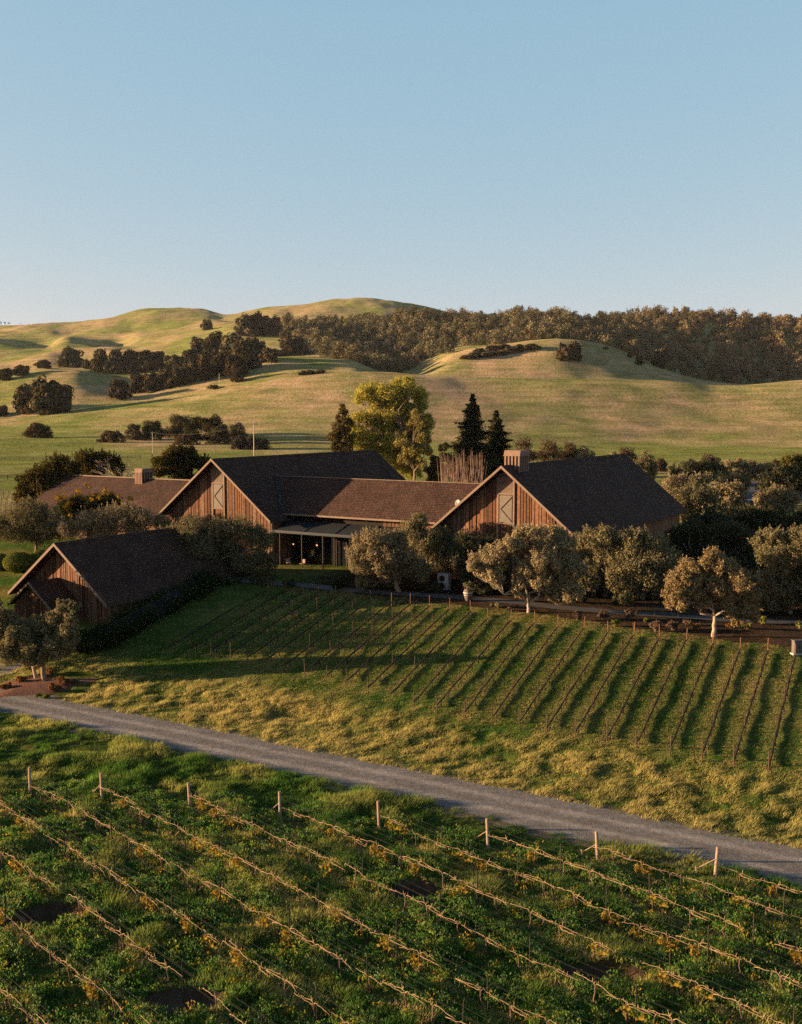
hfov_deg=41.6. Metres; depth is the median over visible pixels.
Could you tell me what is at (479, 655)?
vine trellis
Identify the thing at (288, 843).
grapevine
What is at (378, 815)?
vine trellis
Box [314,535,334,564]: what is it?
glass door
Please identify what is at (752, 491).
car park
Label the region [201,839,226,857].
grapevine
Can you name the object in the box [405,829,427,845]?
grapevine
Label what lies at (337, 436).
conifer tree
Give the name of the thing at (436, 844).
grapevine
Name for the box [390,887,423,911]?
grapevine
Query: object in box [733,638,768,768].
vine trellis
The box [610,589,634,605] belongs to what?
shrub
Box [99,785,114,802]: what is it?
grapevine
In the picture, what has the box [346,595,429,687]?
vine trellis
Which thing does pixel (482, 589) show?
shrub
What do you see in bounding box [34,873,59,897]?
grapevine
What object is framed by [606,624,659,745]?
vine trellis
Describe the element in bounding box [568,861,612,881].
grapevine
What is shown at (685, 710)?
vine trellis
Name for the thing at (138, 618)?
hedge
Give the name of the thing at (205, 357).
oak tree
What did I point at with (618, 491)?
barn
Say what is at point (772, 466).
garden tree
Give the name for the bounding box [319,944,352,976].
grapevine
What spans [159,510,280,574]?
olive tree
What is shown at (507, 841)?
grapevine
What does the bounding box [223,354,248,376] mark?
oak tree
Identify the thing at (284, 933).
grapevine
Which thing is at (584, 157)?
sky
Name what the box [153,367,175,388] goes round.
oak tree
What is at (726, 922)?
grapevine
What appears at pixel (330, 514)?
barn wing
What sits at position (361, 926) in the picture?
grapevine
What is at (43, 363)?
oak tree
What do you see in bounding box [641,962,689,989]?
grapevine
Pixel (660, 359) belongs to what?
oak tree
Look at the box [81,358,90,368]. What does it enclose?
oak tree
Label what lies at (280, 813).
vine trellis
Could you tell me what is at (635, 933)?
grapevine
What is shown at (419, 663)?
vine trellis
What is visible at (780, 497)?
garden tree
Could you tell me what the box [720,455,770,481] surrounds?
garden tree
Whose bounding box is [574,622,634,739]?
vine trellis
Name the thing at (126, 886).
grapevine
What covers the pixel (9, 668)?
driveway
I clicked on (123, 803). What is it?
grapevine
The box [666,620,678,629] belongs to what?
shrub
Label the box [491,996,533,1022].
grapevine
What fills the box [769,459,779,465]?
bushy tree
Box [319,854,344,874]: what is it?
grapevine
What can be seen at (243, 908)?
grapevine
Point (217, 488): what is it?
loft door
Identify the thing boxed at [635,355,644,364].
oak tree
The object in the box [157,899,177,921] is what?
grapevine
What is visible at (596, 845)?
vine trellis
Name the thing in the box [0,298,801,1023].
ground
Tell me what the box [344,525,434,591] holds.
olive tree
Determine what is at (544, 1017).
grapevine
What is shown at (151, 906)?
grapevine
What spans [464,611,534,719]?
vine trellis
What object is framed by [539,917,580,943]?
grapevine
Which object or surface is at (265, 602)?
vine trellis
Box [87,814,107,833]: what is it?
grapevine
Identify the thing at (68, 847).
grapevine
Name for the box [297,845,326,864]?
grapevine
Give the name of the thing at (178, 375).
oak tree
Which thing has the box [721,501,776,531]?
garden tree
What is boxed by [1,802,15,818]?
grapevine
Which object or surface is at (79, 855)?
grapevine
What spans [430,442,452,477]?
bushy tree
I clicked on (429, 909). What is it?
grapevine
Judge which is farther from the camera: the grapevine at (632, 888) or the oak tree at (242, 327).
the oak tree at (242, 327)
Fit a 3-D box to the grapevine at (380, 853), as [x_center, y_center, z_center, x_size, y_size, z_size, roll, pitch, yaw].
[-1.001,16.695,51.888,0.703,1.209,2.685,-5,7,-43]
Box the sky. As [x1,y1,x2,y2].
[0,0,801,324]
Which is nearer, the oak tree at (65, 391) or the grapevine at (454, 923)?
the grapevine at (454, 923)
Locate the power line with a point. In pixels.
(234, 428)
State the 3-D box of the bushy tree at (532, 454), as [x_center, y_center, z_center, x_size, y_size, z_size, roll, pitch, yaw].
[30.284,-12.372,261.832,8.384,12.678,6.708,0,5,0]
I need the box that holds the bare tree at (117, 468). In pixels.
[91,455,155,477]
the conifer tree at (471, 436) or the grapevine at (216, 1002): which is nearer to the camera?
the grapevine at (216, 1002)
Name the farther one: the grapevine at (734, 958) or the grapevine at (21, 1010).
the grapevine at (734, 958)
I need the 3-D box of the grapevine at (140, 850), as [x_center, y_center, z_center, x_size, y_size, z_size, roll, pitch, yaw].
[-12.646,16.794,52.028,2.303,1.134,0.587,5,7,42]
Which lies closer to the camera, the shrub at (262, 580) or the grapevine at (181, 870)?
the grapevine at (181, 870)
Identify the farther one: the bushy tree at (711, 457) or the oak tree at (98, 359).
the oak tree at (98, 359)
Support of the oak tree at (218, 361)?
on the ground at (598, 400)
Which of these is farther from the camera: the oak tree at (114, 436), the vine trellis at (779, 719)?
the oak tree at (114, 436)
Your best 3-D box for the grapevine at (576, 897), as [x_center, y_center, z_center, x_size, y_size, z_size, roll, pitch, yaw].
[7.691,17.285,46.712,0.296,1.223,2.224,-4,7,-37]
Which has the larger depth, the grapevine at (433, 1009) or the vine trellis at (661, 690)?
the vine trellis at (661, 690)
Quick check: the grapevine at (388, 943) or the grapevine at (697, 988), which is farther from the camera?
the grapevine at (388, 943)
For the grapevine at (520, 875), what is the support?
attached to the vine trellis at (378, 815)
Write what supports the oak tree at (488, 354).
on the ground at (598, 400)
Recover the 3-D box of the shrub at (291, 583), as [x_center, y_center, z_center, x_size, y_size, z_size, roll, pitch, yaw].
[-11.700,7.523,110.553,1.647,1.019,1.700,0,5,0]
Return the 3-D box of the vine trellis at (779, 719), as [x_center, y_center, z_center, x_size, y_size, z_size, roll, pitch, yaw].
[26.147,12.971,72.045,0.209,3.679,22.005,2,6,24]
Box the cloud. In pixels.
[0,321,28,324]
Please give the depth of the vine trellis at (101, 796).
44.62 m
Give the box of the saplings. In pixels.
[437,449,486,482]
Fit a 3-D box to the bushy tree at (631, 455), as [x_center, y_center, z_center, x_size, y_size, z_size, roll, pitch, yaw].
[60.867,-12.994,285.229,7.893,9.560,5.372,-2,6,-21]
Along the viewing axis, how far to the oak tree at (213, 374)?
1011.59 m
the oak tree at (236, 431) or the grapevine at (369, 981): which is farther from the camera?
the oak tree at (236, 431)
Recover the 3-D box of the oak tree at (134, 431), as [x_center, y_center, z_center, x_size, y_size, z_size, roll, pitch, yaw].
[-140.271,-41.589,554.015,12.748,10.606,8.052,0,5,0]
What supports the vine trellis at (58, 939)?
on the ground at (598, 400)
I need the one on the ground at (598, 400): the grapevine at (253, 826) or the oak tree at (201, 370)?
the oak tree at (201, 370)
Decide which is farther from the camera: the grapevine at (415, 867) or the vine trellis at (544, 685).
the vine trellis at (544, 685)
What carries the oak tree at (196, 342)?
on the ground at (598, 400)
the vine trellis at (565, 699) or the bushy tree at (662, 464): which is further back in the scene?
the bushy tree at (662, 464)
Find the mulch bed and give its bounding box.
[0,675,96,696]
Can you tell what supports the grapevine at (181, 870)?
attached to the vine trellis at (30, 787)
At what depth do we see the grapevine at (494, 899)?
46.46 m
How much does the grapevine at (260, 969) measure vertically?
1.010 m
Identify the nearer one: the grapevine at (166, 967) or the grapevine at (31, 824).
the grapevine at (166, 967)
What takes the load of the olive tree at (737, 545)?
on the ground at (598, 400)
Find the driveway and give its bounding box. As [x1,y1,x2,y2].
[0,660,23,676]
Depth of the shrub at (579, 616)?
93.98 m
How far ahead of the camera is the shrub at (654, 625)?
90.14 m
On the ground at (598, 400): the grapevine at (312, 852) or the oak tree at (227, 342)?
the oak tree at (227, 342)
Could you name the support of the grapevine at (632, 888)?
attached to the vine trellis at (487, 836)
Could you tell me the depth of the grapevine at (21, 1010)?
37.61 m
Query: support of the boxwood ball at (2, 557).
on the ground at (598, 400)
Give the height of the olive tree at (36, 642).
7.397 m
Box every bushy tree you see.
[423,454,443,481]
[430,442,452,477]
[512,436,538,461]
[534,439,564,461]
[560,441,580,459]
[575,445,595,457]
[618,446,639,461]
[633,449,658,478]
[652,457,667,471]
[698,453,720,471]
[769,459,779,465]
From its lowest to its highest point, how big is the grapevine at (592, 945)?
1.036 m
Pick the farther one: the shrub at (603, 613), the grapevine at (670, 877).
the shrub at (603, 613)
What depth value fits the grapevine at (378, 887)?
47.77 m
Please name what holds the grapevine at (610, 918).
attached to the vine trellis at (378, 815)
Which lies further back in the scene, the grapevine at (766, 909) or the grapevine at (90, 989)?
the grapevine at (766, 909)
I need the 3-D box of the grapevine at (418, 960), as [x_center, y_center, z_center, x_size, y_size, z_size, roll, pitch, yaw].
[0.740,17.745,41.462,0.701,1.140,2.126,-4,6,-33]
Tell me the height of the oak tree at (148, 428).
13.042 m
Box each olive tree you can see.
[0,494,73,550]
[0,597,81,680]
[56,499,171,541]
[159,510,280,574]
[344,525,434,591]
[397,511,466,582]
[454,531,512,594]
[466,520,589,612]
[572,523,639,596]
[615,525,681,599]
[660,544,763,636]
[663,514,725,572]
[713,517,768,575]
[747,522,801,613]
[795,532,801,603]
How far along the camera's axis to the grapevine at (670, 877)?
49.08 m
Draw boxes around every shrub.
[0,682,11,689]
[15,676,26,682]
[35,693,50,698]
[46,667,53,675]
[47,683,62,691]
[56,675,70,684]
[70,679,79,684]
[248,574,276,585]
[282,579,296,587]
[331,580,344,588]
[425,580,445,591]
[479,586,493,594]
[490,603,501,607]
[572,610,582,619]
[576,590,596,602]
[597,609,609,619]
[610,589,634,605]
[611,619,621,626]
[624,608,638,619]
[648,620,662,631]
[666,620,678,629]
[682,619,691,624]
[692,623,701,629]
[741,622,753,628]
[759,601,782,614]
[759,616,766,623]
[795,621,801,628]
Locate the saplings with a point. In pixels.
(463, 475)
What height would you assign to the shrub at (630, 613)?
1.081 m
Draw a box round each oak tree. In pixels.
[0,368,13,380]
[0,405,7,415]
[11,383,36,414]
[12,364,29,375]
[21,422,53,437]
[29,374,63,415]
[33,359,51,368]
[54,382,74,412]
[56,346,84,367]
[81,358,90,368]
[89,348,107,371]
[96,430,125,442]
[102,348,127,373]
[107,378,132,399]
[121,348,138,373]
[124,423,144,439]
[126,374,145,393]
[134,349,158,371]
[138,419,167,439]
[140,370,161,392]
[150,351,164,369]
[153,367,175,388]
[163,354,181,368]
[163,413,198,437]
[166,366,189,387]
[173,432,200,444]
[178,347,198,366]
[179,360,197,384]
[182,413,229,439]
[190,336,203,358]
[193,362,211,380]
[196,350,213,363]
[200,319,212,330]
[202,330,222,355]
[203,426,234,443]
[205,363,221,378]
[206,385,220,388]
[209,352,226,375]
[213,332,243,356]
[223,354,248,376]
[228,422,248,439]
[230,367,246,382]
[230,435,249,449]
[231,335,261,369]
[233,312,257,336]
[246,435,257,448]
[247,438,270,449]
[249,311,270,335]
[251,336,265,359]
[258,347,278,362]
[266,314,282,335]
[277,334,308,356]
[297,370,307,374]
[306,370,315,373]
[313,369,326,373]
[459,355,472,358]
[468,351,483,357]
[472,348,484,351]
[481,351,495,357]
[485,345,499,349]
[493,351,507,355]
[499,344,510,347]
[501,348,516,352]
[511,344,525,351]
[524,343,541,349]
[556,342,564,360]
[558,344,574,360]
[568,341,582,361]
[626,351,633,357]
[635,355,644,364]
[650,348,668,368]
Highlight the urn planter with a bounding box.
[463,581,472,601]
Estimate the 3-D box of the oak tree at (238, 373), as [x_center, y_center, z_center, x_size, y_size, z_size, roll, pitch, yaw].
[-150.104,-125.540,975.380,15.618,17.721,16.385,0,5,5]
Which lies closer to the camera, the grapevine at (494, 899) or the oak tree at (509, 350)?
the grapevine at (494, 899)
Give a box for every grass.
[0,586,801,848]
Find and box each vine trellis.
[0,792,380,1023]
[0,836,274,1023]
[0,894,172,1023]
[0,972,61,1023]
[28,767,492,1023]
[92,772,598,1023]
[168,586,268,653]
[187,782,720,1023]
[189,581,285,654]
[210,584,303,656]
[230,585,318,658]
[247,586,336,663]
[265,589,352,665]
[268,791,801,1023]
[284,590,370,671]
[304,592,391,677]
[325,593,410,682]
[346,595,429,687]
[367,600,449,690]
[377,801,801,984]
[390,600,470,701]
[413,608,487,708]
[436,609,511,712]
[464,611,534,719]
[473,818,799,950]
[492,619,558,725]
[519,619,584,729]
[546,621,607,735]
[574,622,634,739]
[581,831,800,923]
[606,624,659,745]
[635,628,687,751]
[669,632,713,755]
[695,846,801,892]
[701,637,740,761]
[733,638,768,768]
[768,644,795,773]
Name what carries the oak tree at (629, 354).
on the ground at (598, 400)
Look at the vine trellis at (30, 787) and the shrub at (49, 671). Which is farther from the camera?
the shrub at (49, 671)
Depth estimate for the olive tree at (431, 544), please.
111.58 m
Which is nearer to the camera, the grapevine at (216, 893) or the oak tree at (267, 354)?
the grapevine at (216, 893)
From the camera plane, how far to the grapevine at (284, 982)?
39.65 m
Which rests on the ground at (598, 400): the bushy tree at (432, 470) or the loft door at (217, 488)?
the bushy tree at (432, 470)
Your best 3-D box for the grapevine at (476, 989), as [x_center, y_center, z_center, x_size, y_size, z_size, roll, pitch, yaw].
[2.887,18.136,39.459,2.342,1.158,0.271,5,7,44]
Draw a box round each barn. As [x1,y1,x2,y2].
[7,524,248,623]
[159,450,405,563]
[431,450,687,585]
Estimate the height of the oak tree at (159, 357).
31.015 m
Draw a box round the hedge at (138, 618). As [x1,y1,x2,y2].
[75,568,220,654]
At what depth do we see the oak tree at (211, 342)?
1423.74 m
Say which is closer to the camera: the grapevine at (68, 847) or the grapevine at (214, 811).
the grapevine at (68, 847)
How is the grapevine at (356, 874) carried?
attached to the vine trellis at (189, 804)
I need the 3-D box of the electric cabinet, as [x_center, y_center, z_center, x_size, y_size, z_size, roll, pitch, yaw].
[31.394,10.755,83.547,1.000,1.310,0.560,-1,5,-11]
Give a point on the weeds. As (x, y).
(293, 953)
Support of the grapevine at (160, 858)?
attached to the vine trellis at (30, 787)
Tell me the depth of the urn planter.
101.68 m
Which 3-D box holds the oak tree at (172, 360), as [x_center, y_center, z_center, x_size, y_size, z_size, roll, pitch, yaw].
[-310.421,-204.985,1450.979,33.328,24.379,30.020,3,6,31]
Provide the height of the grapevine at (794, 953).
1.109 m
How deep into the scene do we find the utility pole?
329.15 m
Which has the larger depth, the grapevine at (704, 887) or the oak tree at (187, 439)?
the oak tree at (187, 439)
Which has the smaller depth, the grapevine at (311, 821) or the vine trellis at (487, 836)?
the vine trellis at (487, 836)
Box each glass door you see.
[292,534,312,562]
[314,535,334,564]
[336,537,355,565]
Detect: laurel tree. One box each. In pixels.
[11,450,82,510]
[71,447,126,475]
[149,442,210,479]
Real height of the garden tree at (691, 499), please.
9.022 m
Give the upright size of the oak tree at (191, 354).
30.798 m
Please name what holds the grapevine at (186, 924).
attached to the vine trellis at (193, 915)
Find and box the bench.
[653,607,678,616]
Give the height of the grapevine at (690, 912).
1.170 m
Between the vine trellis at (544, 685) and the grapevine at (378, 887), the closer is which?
the grapevine at (378, 887)
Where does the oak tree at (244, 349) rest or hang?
on the ground at (598, 400)
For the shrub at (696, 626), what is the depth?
90.90 m
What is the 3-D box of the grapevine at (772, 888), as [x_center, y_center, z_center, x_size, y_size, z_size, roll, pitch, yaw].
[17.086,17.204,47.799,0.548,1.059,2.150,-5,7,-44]
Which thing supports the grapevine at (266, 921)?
attached to the vine trellis at (30, 787)
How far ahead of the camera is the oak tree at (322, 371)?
958.81 m
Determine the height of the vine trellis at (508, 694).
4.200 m
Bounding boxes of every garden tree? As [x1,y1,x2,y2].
[393,408,433,480]
[661,471,712,495]
[668,456,729,482]
[668,477,730,519]
[680,501,738,537]
[709,478,750,512]
[714,469,751,492]
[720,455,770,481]
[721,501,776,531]
[752,482,801,511]
[754,464,801,497]
[756,463,776,474]
[762,504,801,531]
[779,452,801,469]
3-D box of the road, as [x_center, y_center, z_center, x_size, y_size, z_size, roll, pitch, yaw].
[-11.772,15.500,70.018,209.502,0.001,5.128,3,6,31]
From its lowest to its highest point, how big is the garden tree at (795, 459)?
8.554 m
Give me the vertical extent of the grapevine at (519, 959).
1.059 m
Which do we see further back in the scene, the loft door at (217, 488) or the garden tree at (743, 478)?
the garden tree at (743, 478)
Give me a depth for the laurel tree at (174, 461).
171.76 m
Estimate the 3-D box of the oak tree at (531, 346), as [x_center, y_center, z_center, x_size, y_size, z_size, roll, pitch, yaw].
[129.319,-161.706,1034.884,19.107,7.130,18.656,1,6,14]
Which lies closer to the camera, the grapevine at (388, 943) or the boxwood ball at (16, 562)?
the grapevine at (388, 943)
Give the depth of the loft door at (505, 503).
111.40 m
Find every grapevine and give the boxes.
[0,906,7,923]
[0,988,23,1014]
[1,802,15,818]
[6,853,27,875]
[7,916,22,935]
[12,813,29,826]
[14,1005,38,1023]
[20,816,41,835]
[23,928,39,951]
[25,864,36,882]
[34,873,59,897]
[34,941,58,969]
[43,790,61,807]
[52,956,81,984]
[57,837,75,857]
[67,894,91,917]
[69,848,88,863]
[75,973,103,1001]
[83,906,115,935]
[85,860,106,875]
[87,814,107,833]
[98,821,116,839]
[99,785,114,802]
[100,864,122,885]
[103,987,124,1019]
[105,925,136,951]
[114,794,137,812]
[115,877,137,897]
[129,806,149,825]
[130,841,156,859]
[130,941,156,963]
[135,889,157,912]
[148,958,184,984]
[149,850,171,872]
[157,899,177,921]
[166,820,186,841]
[169,860,187,882]
[173,909,196,934]
[187,833,206,851]
[188,873,212,896]
[191,794,211,810]
[193,923,222,952]
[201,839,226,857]
[203,988,231,1017]
[205,803,228,819]
[206,881,236,900]
[222,849,249,870]
[224,814,244,828]
[224,936,248,966]
[238,898,252,918]
[240,819,265,835]
[241,860,271,881]
[248,958,273,981]
[251,907,283,928]
[260,871,288,890]
[263,967,304,997]
[272,920,309,944]
[273,836,299,852]
[283,882,312,902]
[284,808,306,824]
[294,992,332,1022]
[296,937,333,957]
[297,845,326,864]
[307,815,321,827]
[307,893,332,914]
[319,820,350,838]
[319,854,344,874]
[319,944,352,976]
[327,903,354,925]
[343,834,366,852]
[344,916,379,940]
[346,863,368,886]
[356,968,384,992]
[361,839,394,860]
[365,879,395,894]
[370,930,409,955]
[382,816,406,834]
[382,981,426,1009]
[387,852,416,867]
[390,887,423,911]
[399,946,440,970]
[403,854,437,875]
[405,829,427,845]
[409,899,443,921]
[413,993,456,1023]
[423,838,451,853]
[428,866,458,888]
[438,915,469,939]
[445,844,473,863]
[454,879,480,895]
[455,975,500,1007]
[469,929,507,956]
[471,855,505,874]
[474,890,514,914]
[488,835,527,855]
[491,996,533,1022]
[500,867,534,886]
[502,947,537,971]
[510,903,553,929]
[516,843,554,865]
[523,872,563,896]
[525,1010,555,1023]
[534,961,581,985]
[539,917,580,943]
[546,856,585,874]
[556,887,592,911]
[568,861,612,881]
[574,972,619,1005]
[578,934,616,958]
[588,905,633,927]
[592,847,631,866]
[601,874,639,897]
[604,993,656,1023]
[624,858,662,877]
[624,921,658,942]
[636,887,675,911]
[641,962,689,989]
[642,1007,685,1023]
[647,929,689,951]
[650,868,693,887]
[671,902,711,927]
[679,935,726,958]
[679,975,722,1002]
[685,875,728,899]
[700,911,742,936]
[711,946,763,976]
[712,994,768,1022]
[719,890,756,908]
[723,867,754,884]
[745,900,789,919]
[753,967,801,988]
[756,877,800,899]
[775,940,801,968]
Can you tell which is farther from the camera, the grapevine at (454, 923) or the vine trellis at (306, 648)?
the vine trellis at (306, 648)
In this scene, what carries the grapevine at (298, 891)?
attached to the vine trellis at (101, 796)
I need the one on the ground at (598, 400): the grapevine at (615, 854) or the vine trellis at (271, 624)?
the vine trellis at (271, 624)
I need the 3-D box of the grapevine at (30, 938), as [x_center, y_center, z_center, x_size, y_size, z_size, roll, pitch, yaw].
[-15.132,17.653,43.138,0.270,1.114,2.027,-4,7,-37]
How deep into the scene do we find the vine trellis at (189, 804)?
44.95 m
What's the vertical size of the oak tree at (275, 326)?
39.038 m
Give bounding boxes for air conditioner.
[437,573,450,590]
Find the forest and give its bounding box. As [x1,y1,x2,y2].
[279,304,801,383]
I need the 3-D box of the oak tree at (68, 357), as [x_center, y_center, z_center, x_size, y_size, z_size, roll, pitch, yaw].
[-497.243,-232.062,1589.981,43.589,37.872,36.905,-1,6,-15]
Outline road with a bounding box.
[0,688,801,887]
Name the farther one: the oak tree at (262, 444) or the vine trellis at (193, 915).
the oak tree at (262, 444)
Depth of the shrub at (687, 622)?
92.54 m
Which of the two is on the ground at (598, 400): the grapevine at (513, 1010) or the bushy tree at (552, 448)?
the bushy tree at (552, 448)
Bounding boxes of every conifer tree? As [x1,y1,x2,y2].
[326,403,353,451]
[436,393,500,482]
[479,410,513,475]
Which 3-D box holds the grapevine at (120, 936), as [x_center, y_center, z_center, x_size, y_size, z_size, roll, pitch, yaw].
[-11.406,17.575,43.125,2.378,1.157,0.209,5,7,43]
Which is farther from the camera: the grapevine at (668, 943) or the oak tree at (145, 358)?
the oak tree at (145, 358)
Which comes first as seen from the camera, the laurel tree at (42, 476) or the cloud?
the laurel tree at (42, 476)
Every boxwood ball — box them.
[0,553,5,570]
[2,552,33,572]
[31,549,45,562]
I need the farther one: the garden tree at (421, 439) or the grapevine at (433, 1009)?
the garden tree at (421, 439)
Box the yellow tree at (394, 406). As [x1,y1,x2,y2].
[341,374,435,479]
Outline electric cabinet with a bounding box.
[790,639,801,655]
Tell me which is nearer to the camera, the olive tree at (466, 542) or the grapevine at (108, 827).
the grapevine at (108, 827)
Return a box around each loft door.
[213,484,222,507]
[499,495,511,522]
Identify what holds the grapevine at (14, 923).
attached to the vine trellis at (58, 939)
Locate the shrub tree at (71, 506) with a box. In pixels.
[52,483,132,537]
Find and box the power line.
[154,423,329,449]
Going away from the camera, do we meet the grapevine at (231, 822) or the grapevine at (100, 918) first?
the grapevine at (100, 918)
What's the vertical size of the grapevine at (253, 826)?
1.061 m
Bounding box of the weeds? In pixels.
[0,771,801,1023]
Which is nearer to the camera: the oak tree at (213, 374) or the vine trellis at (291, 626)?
the vine trellis at (291, 626)
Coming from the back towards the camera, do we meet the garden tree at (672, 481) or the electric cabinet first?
the garden tree at (672, 481)
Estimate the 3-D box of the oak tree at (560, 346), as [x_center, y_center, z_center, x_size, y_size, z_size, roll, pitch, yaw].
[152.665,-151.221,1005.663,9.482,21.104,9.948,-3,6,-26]
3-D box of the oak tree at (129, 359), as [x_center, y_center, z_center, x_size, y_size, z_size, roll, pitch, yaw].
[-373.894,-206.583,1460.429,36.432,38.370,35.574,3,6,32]
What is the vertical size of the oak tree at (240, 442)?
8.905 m
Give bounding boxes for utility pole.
[250,422,254,455]
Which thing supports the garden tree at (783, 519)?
on the ground at (598, 400)
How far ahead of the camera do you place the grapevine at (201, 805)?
57.98 m
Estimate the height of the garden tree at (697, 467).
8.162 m
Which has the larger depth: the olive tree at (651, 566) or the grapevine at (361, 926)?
the olive tree at (651, 566)
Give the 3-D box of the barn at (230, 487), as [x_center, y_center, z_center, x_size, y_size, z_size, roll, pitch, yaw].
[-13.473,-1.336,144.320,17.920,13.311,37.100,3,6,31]
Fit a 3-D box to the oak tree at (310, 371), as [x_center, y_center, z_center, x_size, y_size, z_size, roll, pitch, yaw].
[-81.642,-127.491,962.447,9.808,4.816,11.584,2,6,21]
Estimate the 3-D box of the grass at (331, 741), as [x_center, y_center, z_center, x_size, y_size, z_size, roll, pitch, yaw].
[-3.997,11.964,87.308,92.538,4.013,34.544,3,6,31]
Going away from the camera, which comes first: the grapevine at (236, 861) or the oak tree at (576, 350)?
the grapevine at (236, 861)
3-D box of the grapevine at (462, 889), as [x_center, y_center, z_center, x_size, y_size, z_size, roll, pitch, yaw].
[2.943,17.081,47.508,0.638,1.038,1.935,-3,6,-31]
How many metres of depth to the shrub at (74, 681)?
84.68 m
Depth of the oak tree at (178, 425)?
561.61 m
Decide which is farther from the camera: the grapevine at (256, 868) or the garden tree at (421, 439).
the garden tree at (421, 439)
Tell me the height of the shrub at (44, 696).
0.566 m
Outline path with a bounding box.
[234,578,801,623]
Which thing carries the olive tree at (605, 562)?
on the ground at (598, 400)
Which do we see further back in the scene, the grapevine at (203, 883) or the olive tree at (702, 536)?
the olive tree at (702, 536)
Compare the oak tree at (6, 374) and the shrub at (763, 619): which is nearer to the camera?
the shrub at (763, 619)
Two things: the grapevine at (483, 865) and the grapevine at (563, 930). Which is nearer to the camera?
the grapevine at (563, 930)
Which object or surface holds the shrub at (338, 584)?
on the ground at (598, 400)
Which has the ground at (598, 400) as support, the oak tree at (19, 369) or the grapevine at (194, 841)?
the oak tree at (19, 369)
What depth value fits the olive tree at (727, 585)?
87.85 m
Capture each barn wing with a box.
[34,468,189,538]
[271,475,480,573]
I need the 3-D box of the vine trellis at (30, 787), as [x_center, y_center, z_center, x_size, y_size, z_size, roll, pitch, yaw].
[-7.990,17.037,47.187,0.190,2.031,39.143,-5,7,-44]
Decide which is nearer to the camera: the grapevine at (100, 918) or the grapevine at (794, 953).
the grapevine at (794, 953)
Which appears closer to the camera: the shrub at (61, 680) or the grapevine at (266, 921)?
the grapevine at (266, 921)
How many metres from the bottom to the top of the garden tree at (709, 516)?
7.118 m
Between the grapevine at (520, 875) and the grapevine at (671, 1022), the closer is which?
the grapevine at (671, 1022)
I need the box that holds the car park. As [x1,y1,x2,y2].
[744,480,801,502]
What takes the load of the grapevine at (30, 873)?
attached to the vine trellis at (136, 936)
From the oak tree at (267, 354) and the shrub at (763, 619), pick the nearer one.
the shrub at (763, 619)
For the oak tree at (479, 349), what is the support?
on the ground at (598, 400)
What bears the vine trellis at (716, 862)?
on the ground at (598, 400)
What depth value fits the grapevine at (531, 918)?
45.05 m
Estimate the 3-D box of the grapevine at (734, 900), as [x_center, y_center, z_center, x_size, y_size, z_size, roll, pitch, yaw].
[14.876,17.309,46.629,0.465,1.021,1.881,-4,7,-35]
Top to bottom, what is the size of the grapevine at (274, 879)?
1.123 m
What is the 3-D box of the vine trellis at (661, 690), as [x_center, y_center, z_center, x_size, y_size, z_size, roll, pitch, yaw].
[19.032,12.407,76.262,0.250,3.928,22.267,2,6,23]
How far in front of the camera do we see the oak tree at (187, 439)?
523.06 m
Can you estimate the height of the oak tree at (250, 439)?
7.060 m
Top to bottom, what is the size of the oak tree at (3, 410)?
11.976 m
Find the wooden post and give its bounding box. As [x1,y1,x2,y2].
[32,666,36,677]
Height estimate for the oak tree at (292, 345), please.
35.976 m
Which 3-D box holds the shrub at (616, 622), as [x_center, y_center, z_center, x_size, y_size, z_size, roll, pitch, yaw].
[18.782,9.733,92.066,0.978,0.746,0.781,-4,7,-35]
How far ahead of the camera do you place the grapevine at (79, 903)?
45.52 m
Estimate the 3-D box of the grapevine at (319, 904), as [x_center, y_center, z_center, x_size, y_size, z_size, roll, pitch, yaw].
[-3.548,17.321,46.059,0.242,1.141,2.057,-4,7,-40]
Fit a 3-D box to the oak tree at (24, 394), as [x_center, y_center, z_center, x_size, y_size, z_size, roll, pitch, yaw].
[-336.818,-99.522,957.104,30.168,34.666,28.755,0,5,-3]
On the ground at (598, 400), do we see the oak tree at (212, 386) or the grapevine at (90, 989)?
the oak tree at (212, 386)
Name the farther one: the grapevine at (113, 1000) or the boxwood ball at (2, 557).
the boxwood ball at (2, 557)
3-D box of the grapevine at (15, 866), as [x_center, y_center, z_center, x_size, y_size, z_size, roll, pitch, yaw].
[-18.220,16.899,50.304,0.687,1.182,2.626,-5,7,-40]
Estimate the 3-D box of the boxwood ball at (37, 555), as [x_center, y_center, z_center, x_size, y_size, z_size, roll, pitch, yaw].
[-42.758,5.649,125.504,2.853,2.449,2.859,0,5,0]
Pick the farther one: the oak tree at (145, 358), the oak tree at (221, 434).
the oak tree at (145, 358)
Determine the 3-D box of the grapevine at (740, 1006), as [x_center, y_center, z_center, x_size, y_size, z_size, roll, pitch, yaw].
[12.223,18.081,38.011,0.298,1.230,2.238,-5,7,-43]
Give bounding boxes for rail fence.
[5,455,140,459]
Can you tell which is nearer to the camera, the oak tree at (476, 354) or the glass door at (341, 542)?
the glass door at (341, 542)
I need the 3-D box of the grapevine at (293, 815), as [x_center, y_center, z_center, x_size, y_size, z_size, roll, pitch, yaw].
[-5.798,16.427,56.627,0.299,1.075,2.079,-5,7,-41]
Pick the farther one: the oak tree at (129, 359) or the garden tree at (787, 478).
the oak tree at (129, 359)
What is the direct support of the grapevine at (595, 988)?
attached to the vine trellis at (189, 804)
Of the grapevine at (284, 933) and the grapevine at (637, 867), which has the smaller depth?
the grapevine at (284, 933)
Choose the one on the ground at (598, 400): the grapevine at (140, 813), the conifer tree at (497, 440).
the conifer tree at (497, 440)
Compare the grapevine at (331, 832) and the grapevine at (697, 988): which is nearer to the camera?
the grapevine at (697, 988)

